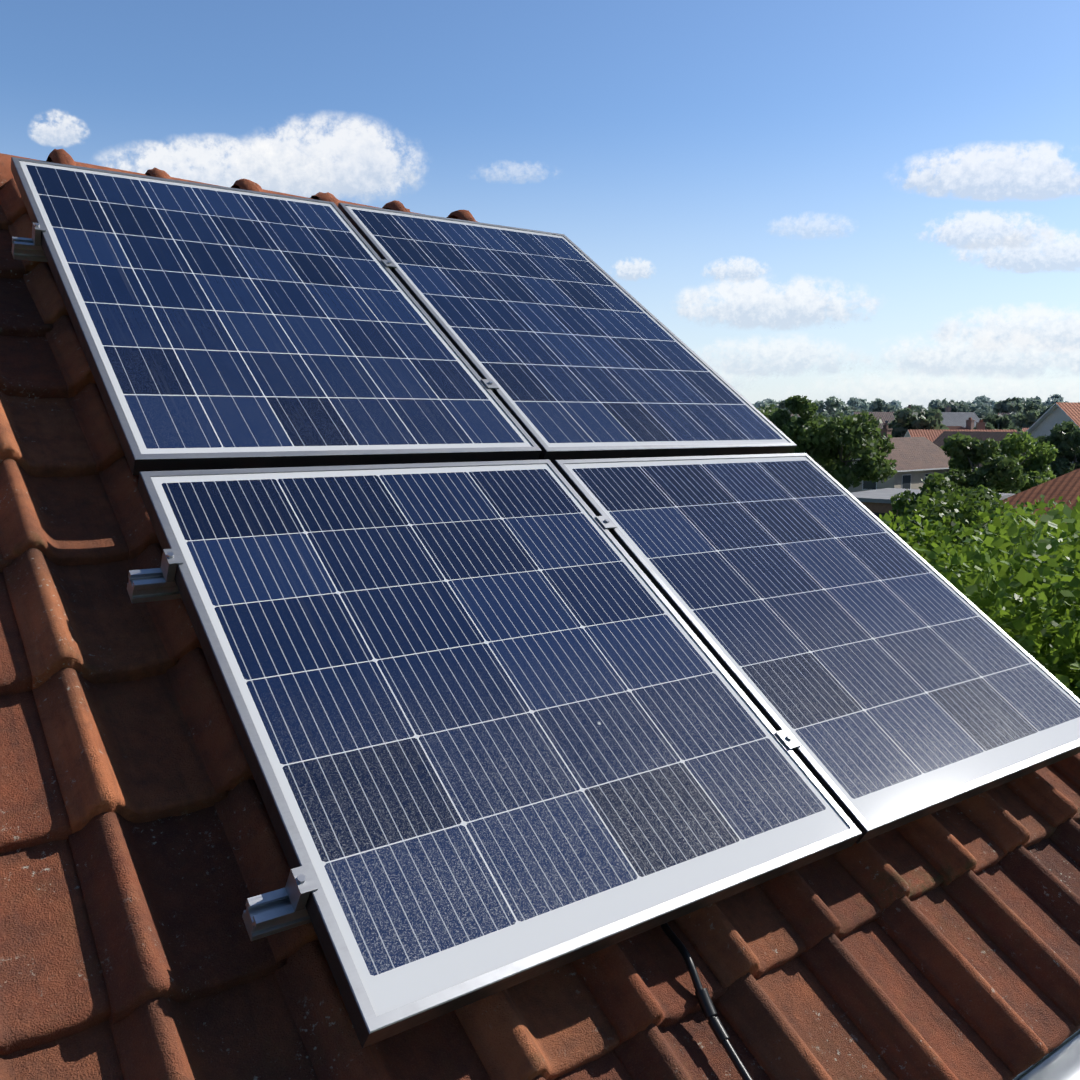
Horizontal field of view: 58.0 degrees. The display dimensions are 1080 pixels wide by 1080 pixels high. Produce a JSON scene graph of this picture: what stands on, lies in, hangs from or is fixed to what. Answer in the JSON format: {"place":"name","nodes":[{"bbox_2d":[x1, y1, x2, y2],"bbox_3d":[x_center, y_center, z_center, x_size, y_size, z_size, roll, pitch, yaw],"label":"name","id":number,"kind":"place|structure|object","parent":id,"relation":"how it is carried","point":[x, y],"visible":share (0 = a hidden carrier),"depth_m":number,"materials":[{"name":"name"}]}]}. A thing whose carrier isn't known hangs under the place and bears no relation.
{"place":"outdoors","nodes":[
{"label":"outdoors","id":0,"kind":"place"},
{"bbox_2d":[31,111,87,146],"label":"cloud","id":1,"kind":"structure","parent":0,"point":[66,132],"depth_m":6017.68,"materials":[{"name":"white"}]},
{"bbox_2d":[110,136,311,197],"bbox_3d":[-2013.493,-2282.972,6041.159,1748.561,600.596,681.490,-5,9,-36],"label":"cloud","id":2,"kind":"structure","parent":0,"point":[198,161],"depth_m":5887.83,"materials":[{"name":"white"}]},
{"bbox_2d":[235,116,419,201],"bbox_3d":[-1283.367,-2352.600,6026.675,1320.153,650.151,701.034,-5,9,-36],"label":"cloud","id":3,"kind":"structure","parent":0,"point":[354,157],"depth_m":5893.27,"materials":[{"name":"white"}]},
{"bbox_2d":[0,0,1079,410],"label":"sky","id":4,"kind":"structure","parent":0,"point":[683,138],"materials":[{"name":"blue"}]},
{"bbox_2d":[616,260,651,279],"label":"cloud","id":5,"kind":"structure","parent":0,"point":[629,271],"depth_m":5953.43,"materials":[{"name":"white"}]},
{"bbox_2d":[708,258,764,281],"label":"cloud","id":6,"kind":"structure","parent":0,"point":[739,271],"depth_m":5934.85,"materials":[{"name":"white"}]},
{"bbox_2d":[678,278,877,329],"bbox_3d":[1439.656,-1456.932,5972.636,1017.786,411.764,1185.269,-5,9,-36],"label":"cloud","id":7,"kind":"structure","parent":0,"point":[757,302],"depth_m":5905.04,"materials":[{"name":"white"}]},
{"bbox_2d":[705,337,852,379],"bbox_3d":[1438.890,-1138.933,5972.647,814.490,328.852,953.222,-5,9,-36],"label":"cloud","id":8,"kind":"structure","parent":0,"point":[791,357],"depth_m":5895.09,"materials":[{"name":"white"}]},
{"bbox_2d":[830,364,876,379],"bbox_3d":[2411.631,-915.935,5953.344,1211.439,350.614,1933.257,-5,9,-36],"label":"cloud","id":9,"kind":"structure","parent":0,"point":[849,374],"depth_m":6096.66,"materials":[{"name":"white"}]},
{"bbox_2d":[851,488,1014,547],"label":"garage flat roof","id":10,"kind":"structure","parent":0,"point":[876,502],"depth_m":48.45,"materials":[{"name":"concrete"}]},
{"bbox_2d":[865,332,1079,377],"bbox_3d":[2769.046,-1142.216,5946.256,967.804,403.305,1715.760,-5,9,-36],"label":"cloud","id":11,"kind":"structure","parent":0,"point":[983,355],"depth_m":5881.76,"materials":[{"name":"white"}]},
{"bbox_2d":[923,212,1051,248],"bbox_3d":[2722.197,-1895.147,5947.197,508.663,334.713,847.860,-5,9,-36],"label":"cloud","id":12,"kind":"structure","parent":0,"point":[984,230],"depth_m":5894.26,"materials":[{"name":"white"}]},
{"bbox_2d":[904,143,1079,200],"bbox_3d":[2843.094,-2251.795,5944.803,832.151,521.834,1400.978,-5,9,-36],"label":"cloud","id":13,"kind":"structure","parent":0,"point":[1043,171],"depth_m":5888.25,"materials":[{"name":"white"}]},
{"bbox_2d":[936,304,1079,350],"bbox_3d":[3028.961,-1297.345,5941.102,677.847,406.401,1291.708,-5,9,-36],"label":"cloud","id":14,"kind":"structure","parent":0,"point":[1043,326],"depth_m":5881.41,"materials":[{"name":"white"}]},
{"bbox_2d":[958,229,1079,272],"bbox_3d":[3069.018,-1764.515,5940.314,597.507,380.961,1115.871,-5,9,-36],"label":"cloud","id":15,"kind":"structure","parent":0,"point":[1059,254],"depth_m":5895.76,"materials":[{"name":"white"}]},
{"label":"ground","id":16,"kind":"structure","parent":0,"visible":0},
{"bbox_2d":[754,398,769,407],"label":"tree","id":17,"kind":"object","parent":16,"relation":"on","point":[757,403],"visible":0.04,"depth_m":456.63,"materials":[{"name":"green plant"}]},
{"bbox_2d":[758,399,773,406],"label":"tree","id":18,"kind":"object","parent":16,"relation":"on","point":[768,401],"visible":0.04,"depth_m":337.66,"materials":[{"name":"green plant"}]},
{"bbox_2d":[755,403,781,413],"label":"tree","id":19,"kind":"object","parent":16,"relation":"on","point":[766,409],"visible":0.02,"depth_m":76.80,"materials":[{"name":"green plant"}]},
{"bbox_2d":[778,397,789,409],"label":"tree","id":20,"kind":"object","parent":16,"relation":"on","point":[781,404],"visible":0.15,"depth_m":192.17,"materials":[{"name":"green plant"}]},
{"bbox_2d":[763,395,824,454],"bbox_3d":[15.285,-4.692,59.704,3.869,8.335,3.753,1,7,9],"label":"tall tree","id":21,"kind":"object","parent":16,"relation":"on","point":[804,408],"visible":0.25,"depth_m":58.57,"materials":[{"name":"green plant"}]},
{"bbox_2d":[789,412,829,466],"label":"tree","id":22,"kind":"object","parent":16,"relation":"on","point":[793,418],"depth_m":65.24,"materials":[{"name":"green plant"}]},
{"bbox_2d":[813,396,843,414],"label":"tree","id":23,"kind":"object","parent":16,"relation":"on","point":[830,405],"visible":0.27,"depth_m":261.72,"materials":[{"name":"green plant"}]},
{"bbox_2d":[828,412,842,418],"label":"tree","id":24,"kind":"object","parent":16,"relation":"on","point":[837,414],"depth_m":136.32,"materials":[{"name":"green plant"}]},
{"bbox_2d":[821,406,856,415],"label":"tree","id":25,"kind":"object","parent":16,"relation":"on","point":[845,410],"visible":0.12,"depth_m":223.40,"materials":[{"name":"green plant"}]},
{"bbox_2d":[793,409,896,488],"bbox_3d":[18.183,-4.133,58.898,6.713,7.420,6.898,-4,8,-32],"label":"tree","id":26,"kind":"object","parent":16,"relation":"on","point":[846,437],"visible":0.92,"depth_m":57.22,"materials":[{"name":"green plant"}]},
{"bbox_2d":[846,397,866,406],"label":"tree","id":27,"kind":"object","parent":16,"relation":"on","point":[852,401],"visible":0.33,"depth_m":354.33,"materials":[{"name":"green plant"}]},
{"bbox_2d":[849,405,868,411],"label":"tree","id":28,"kind":"object","parent":16,"relation":"on","point":[858,409],"visible":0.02,"depth_m":233.86,"materials":[{"name":"green plant"}]},
{"bbox_2d":[858,401,871,410],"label":"tree","id":29,"kind":"object","parent":16,"relation":"on","point":[865,405],"visible":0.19,"depth_m":321.06,"materials":[{"name":"green plant"}]},
{"bbox_2d":[868,398,897,411],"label":"tree","id":30,"kind":"object","parent":16,"relation":"on","point":[878,405],"visible":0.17,"depth_m":242.24,"materials":[{"name":"green plant"}]},
{"bbox_2d":[831,425,953,492],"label":"house","id":31,"kind":"structure","parent":16,"relation":"on","point":[918,459],"depth_m":83.35,"materials":[{"name":"tile"}]},
{"bbox_2d":[886,400,898,405],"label":"tree","id":32,"kind":"object","parent":16,"relation":"on","point":[896,403],"visible":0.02,"depth_m":417.31,"materials":[{"name":"green plant"}]},
{"bbox_2d":[887,408,905,428],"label":"tree","id":33,"kind":"object","parent":16,"relation":"on","point":[892,423],"visible":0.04,"depth_m":128.87,"materials":[{"name":"green plant"}]},
{"bbox_2d":[852,405,941,427],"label":"house","id":34,"kind":"structure","parent":16,"relation":"on","point":[887,416],"depth_m":151.82,"materials":[{"name":"brown tile"}]},
{"bbox_2d":[911,404,926,411],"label":"tree","id":35,"kind":"object","parent":16,"relation":"on","point":[917,408],"visible":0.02,"depth_m":158.00,"materials":[{"name":"green plant"}]},
{"bbox_2d":[891,406,948,436],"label":"tree","id":36,"kind":"object","parent":16,"relation":"on","point":[930,419],"visible":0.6,"depth_m":117.48,"materials":[{"name":"green plant"}]},
{"bbox_2d":[927,399,941,409],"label":"tree","id":37,"kind":"object","parent":16,"relation":"on","point":[932,404],"visible":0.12,"depth_m":270.36,"materials":[{"name":"green plant"}]},
{"bbox_2d":[890,472,1001,546],"bbox_3d":[17.004,-0.521,40.732,4.962,4.627,4.102,0,7,-1],"label":"tree","id":38,"kind":"object","parent":16,"relation":"on","point":[900,504],"visible":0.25,"depth_m":40.24,"materials":[{"name":"green plant"}]},
{"bbox_2d":[936,398,971,411],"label":"tree","id":39,"kind":"object","parent":16,"relation":"on","point":[957,406],"visible":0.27,"depth_m":204.71,"materials":[{"name":"green plant"}]},
{"bbox_2d":[945,418,974,429],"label":"house","id":40,"kind":"structure","parent":16,"relation":"on","point":[970,424],"depth_m":126.72,"materials":[{"name":"brown brick"}]},
{"bbox_2d":[904,420,1016,441],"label":"house","id":41,"kind":"structure","parent":16,"relation":"on","point":[931,435],"depth_m":109.27,"materials":[{"name":"orange tile"}]},
{"bbox_2d":[941,406,979,426],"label":"house","id":42,"kind":"structure","parent":16,"relation":"on","point":[953,418],"depth_m":159.25,"materials":[{"name":"grey tile"}]},
{"bbox_2d":[879,510,1045,628],"bbox_3d":[5.215,2.319,13.897,3.403,5.473,3.226,0,7,-4],"label":"bush","id":43,"kind":"object","parent":16,"relation":"on","point":[918,534],"visible":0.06,"depth_m":13.62,"materials":[{"name":"green plant"}]},
{"bbox_2d":[901,487,1033,578],"bbox_3d":[9.133,1.410,22.317,4.371,5.244,4.687,2,7,17],"label":"bush","id":44,"kind":"object","parent":16,"relation":"on","point":[939,511],"visible":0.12,"depth_m":21.48,"materials":[{"name":"green plant"}]},
{"bbox_2d":[961,400,991,411],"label":"tree","id":45,"kind":"object","parent":16,"relation":"on","point":[976,406],"visible":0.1,"depth_m":249.22,"materials":[{"name":"green plant"}]},
{"bbox_2d":[933,431,1025,492],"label":"house","id":46,"kind":"structure","parent":16,"relation":"on","point":[979,435],"depth_m":88.09,"materials":[{"name":"brown tile"}]},
{"bbox_2d":[966,395,994,407],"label":"tree","id":47,"kind":"object","parent":16,"relation":"on","point":[984,399],"visible":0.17,"depth_m":393.76,"materials":[{"name":"green plant"}]},
{"bbox_2d":[975,408,987,417],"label":"tree","id":48,"kind":"object","parent":16,"relation":"on","point":[980,412],"visible":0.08,"depth_m":221.41,"materials":[{"name":"green plant"}]},
{"bbox_2d":[940,432,1028,493],"bbox_3d":[26.858,-3.604,59.974,5.696,6.101,5.742,-4,8,-27],"label":"tree","id":49,"kind":"object","parent":16,"relation":"on","point":[999,472],"visible":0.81,"depth_m":59.10,"materials":[{"name":"green plant"}]},
{"bbox_2d":[915,496,1079,698],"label":"bush","id":50,"kind":"object","parent":16,"relation":"on","point":[1022,619],"visible":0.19,"depth_m":8.31,"materials":[{"name":"green plant"}]},
{"bbox_2d":[973,413,1022,431],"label":"tree","id":51,"kind":"object","parent":16,"relation":"on","point":[995,421],"visible":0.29,"depth_m":119.13,"materials":[{"name":"green plant"}]},
{"bbox_2d":[993,397,1023,413],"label":"tree","id":52,"kind":"object","parent":16,"relation":"on","point":[1010,405],"visible":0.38,"depth_m":194.35,"materials":[{"name":"green plant"}]},
{"bbox_2d":[940,494,1079,617],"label":"bush","id":53,"kind":"object","parent":16,"relation":"on","point":[1074,538],"visible":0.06,"depth_m":15.37,"materials":[{"name":"green plant"}]},
{"bbox_2d":[981,431,1058,492],"bbox_3d":[31.671,-4.224,65.104,5.191,6.082,4.949,3,8,24],"label":"tree","id":54,"kind":"object","parent":16,"relation":"on","point":[1033,461],"visible":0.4,"depth_m":64.19,"materials":[{"name":"green plant"}]},
{"bbox_2d":[1008,401,1042,417],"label":"tree","id":55,"kind":"object","parent":16,"relation":"on","point":[1030,405],"visible":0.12,"depth_m":166.70,"materials":[{"name":"green plant"}]},
{"bbox_2d":[1011,409,1043,427],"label":"tree","id":56,"kind":"object","parent":16,"relation":"on","point":[1029,419],"visible":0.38,"depth_m":157.42,"materials":[{"name":"green plant"}]},
{"bbox_2d":[1017,396,1041,406],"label":"tree","id":57,"kind":"object","parent":16,"relation":"on","point":[1036,399],"visible":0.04,"depth_m":285.69,"materials":[{"name":"green plant"}]},
{"bbox_2d":[1003,468,1079,570],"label":"roof","id":58,"kind":"structure","parent":16,"relation":"on","point":[1066,486],"depth_m":42.62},
{"bbox_2d":[1043,404,1053,412],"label":"tree","id":59,"kind":"object","parent":16,"relation":"on","point":[1046,409],"visible":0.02,"depth_m":158.09,"materials":[{"name":"green plant"}]},
{"bbox_2d":[1026,402,1079,469],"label":"house","id":60,"kind":"structure","parent":16,"relation":"on","point":[1051,417],"depth_m":78.03,"materials":[{"name":"white paint"}]},
{"bbox_2d":[1042,394,1067,405],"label":"tree","id":61,"kind":"object","parent":16,"relation":"on","point":[1054,396],"visible":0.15,"depth_m":348.12,"materials":[{"name":"green plant"}]},
{"bbox_2d":[1047,398,1063,405],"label":"tree","id":62,"kind":"object","parent":16,"relation":"on","point":[1053,401],"visible":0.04,"depth_m":325.70,"materials":[{"name":"green plant"}]},
{"bbox_2d":[1034,420,1079,477],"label":"tree","id":63,"kind":"object","parent":16,"relation":"on","point":[1064,437],"visible":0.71,"depth_m":72.43,"materials":[{"name":"green plant"}]},
{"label":"house walls","id":64,"kind":"object","parent":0,"visible":0},
{"bbox_2d":[0,178,1079,1079],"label":"roof tiles","id":65,"kind":"object","parent":64,"relation":"on","point":[142,858],"visible":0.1,"depth_m":1.62,"materials":[{"name":"ceramic"}]},
{"bbox_2d":[0,149,476,221],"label":"ridge tiles","id":66,"kind":"object","parent":65,"relation":"on","point":[61,156],"visible":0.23,"depth_m":3.32,"materials":[{"name":"ceramic"}]},
{"bbox_2d":[11,157,541,474],"bbox_3d":[-0.767,-0.654,2.677,1.000,0.040,1.482,-5,43,-36],"label":"solar panel","id":67,"kind":"object","parent":65,"relation":"on","point":[217,327],"visible":1,"depth_m":2.52,"materials":[{"name":"blue glass"}]},
{"bbox_2d":[12,237,46,261],"bbox_3d":[-0.513,-0.836,3.159,2.124,0.044,0.040,-5,43,-36],"label":"rail","id":68,"kind":"object","parent":67,"relation":"attached to","point":[25,249],"visible":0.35,"depth_m":2.54,"materials":[{"name":"metal"}]},
{"bbox_2d":[32,222,45,245],"bbox_3d":[-1.308,-0.800,2.545,0.025,0.050,0.040,-5,43,-36],"label":"end clamp","id":69,"kind":"object","parent":68,"relation":"attached to","point":[37,228],"visible":1,"depth_m":2.53,"materials":[{"name":"metal"}]},
{"bbox_2d":[381,259,396,270],"bbox_3d":[-0.490,-0.873,3.138,0.036,0.050,0.044,-5,43,-36],"label":"clamp rail","id":70,"kind":"object","parent":68,"relation":"attached to","point":[390,264],"visible":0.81,"depth_m":3.12,"materials":[{"name":"metal"}]},
{"bbox_2d":[127,568,180,602],"bbox_3d":[0.127,0.008,2.371,2.132,0.044,0.040,-5,43,-36],"label":"rail","id":71,"kind":"object","parent":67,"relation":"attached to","point":[147,585],"visible":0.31,"depth_m":1.76,"materials":[{"name":"metal"}]},
{"bbox_2d":[160,548,182,581],"bbox_3d":[-0.664,0.044,1.760,0.025,0.050,0.040,-5,43,-36],"label":"clamp","id":72,"kind":"object","parent":71,"relation":"attached to","point":[171,559],"visible":1,"depth_m":1.75,"materials":[{"name":"metal"}]},
{"bbox_2d":[595,515,616,530],"bbox_3d":[0.153,-0.029,2.353,0.036,0.050,0.044,-5,43,-36],"label":"clamp rail","id":73,"kind":"object","parent":71,"relation":"attached to","point":[606,521],"visible":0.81,"depth_m":2.34,"materials":[{"name":"metal"}]},
{"bbox_2d":[242,888,310,940],"bbox_3d":[0.461,0.446,1.964,2.132,0.044,0.040,-5,43,-36],"label":"rail","id":74,"kind":"object","parent":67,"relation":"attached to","point":[268,914],"visible":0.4,"depth_m":1.35,"materials":[{"name":"metal"}]},
{"bbox_2d":[285,864,317,911],"bbox_3d":[-0.331,0.481,1.353,0.025,0.050,0.040,-5,43,-36],"label":"clamp","id":75,"kind":"object","parent":74,"relation":"attached to","point":[301,885],"visible":1,"depth_m":1.34,"materials":[{"name":"metal"}]},
{"bbox_2d":[775,728,801,749],"bbox_3d":[0.487,0.409,1.945,0.036,0.050,0.044,-5,43,-36],"label":"clamp rail","id":76,"kind":"object","parent":74,"relation":"attached to","point":[789,740],"visible":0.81,"depth_m":1.93,"materials":[{"name":"metal"}]},
{"bbox_3d":[-0.130,-0.385,2.763,2.032,0.044,0.040,-5,43,-36],"label":"rail","id":77,"kind":"object","parent":67,"relation":"attached to","visible":0},
{"bbox_2d":[481,379,498,391],"bbox_3d":[-0.144,-0.419,2.716,0.036,0.050,0.044,-5,43,-36],"label":"clamp rail","id":78,"kind":"object","parent":77,"relation":"attached to","point":[491,384],"visible":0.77,"depth_m":2.70,"materials":[{"name":"metal"}]},
{"bbox_2d":[137,459,861,1047],"bbox_3d":[-0.101,0.218,1.864,1.000,0.041,1.170,-5,43,-36],"label":"solar panel","id":79,"kind":"object","parent":65,"relation":"on","point":[499,725],"visible":0.9,"depth_m":1.72,"materials":[{"name":"blue glass"}]},
{"bbox_2d":[338,203,796,462],"bbox_3d":[0.052,-0.726,3.271,0.994,0.040,1.482,-5,43,-36],"label":"solar panel","id":80,"kind":"object","parent":65,"relation":"on","point":[568,347],"visible":0.9,"depth_m":3.14,"materials":[{"name":"blue glass"}]},
{"bbox_2d":[660,923,752,1079],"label":"solar cable","id":81,"kind":"object","parent":65,"relation":"on","point":[697,984],"visible":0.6,"depth_m":1.59,"materials":[{"name":"black rubber"}]},
{"bbox_2d":[695,988,716,1018],"bbox_3d":[0.268,0.749,1.576,0.025,0.029,0.044,-5,43,-36],"label":"cable connector","id":82,"kind":"object","parent":81,"relation":"attached to","point":[705,1003],"visible":0.96,"depth_m":1.57,"materials":[{"name":"black plastic"}]},
{"bbox_2d":[708,1016,729,1043],"bbox_3d":[0.284,0.779,1.551,0.022,0.020,0.037,-5,43,-36],"label":"cable connector","id":83,"kind":"object","parent":81,"relation":"attached to","point":[718,1029],"visible":0.98,"depth_m":1.55,"materials":[{"name":"black"}]},
{"bbox_2d":[553,453,1079,843],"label":"solar panel","id":84,"kind":"object","parent":65,"relation":"on","point":[883,673],"visible":0.96,"depth_m":2.35,"materials":[{"name":"blue glass"}]},
{"label":"roof deck","id":85,"kind":"object","parent":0,"visible":0},
{"bbox_2d":[1013,1029,1079,1079],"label":"gutter edge","id":86,"kind":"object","parent":85,"relation":"attached to","point":[1021,1074],"depth_m":1.82,"materials":[{"name":"paint"}]},
{"bbox_2d":[1018,1033,1079,1079],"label":"gutter","id":87,"kind":"object","parent":86,"relation":"attached to","point":[1062,1062],"depth_m":1.83,"materials":[{"name":"metal"}]}
]}

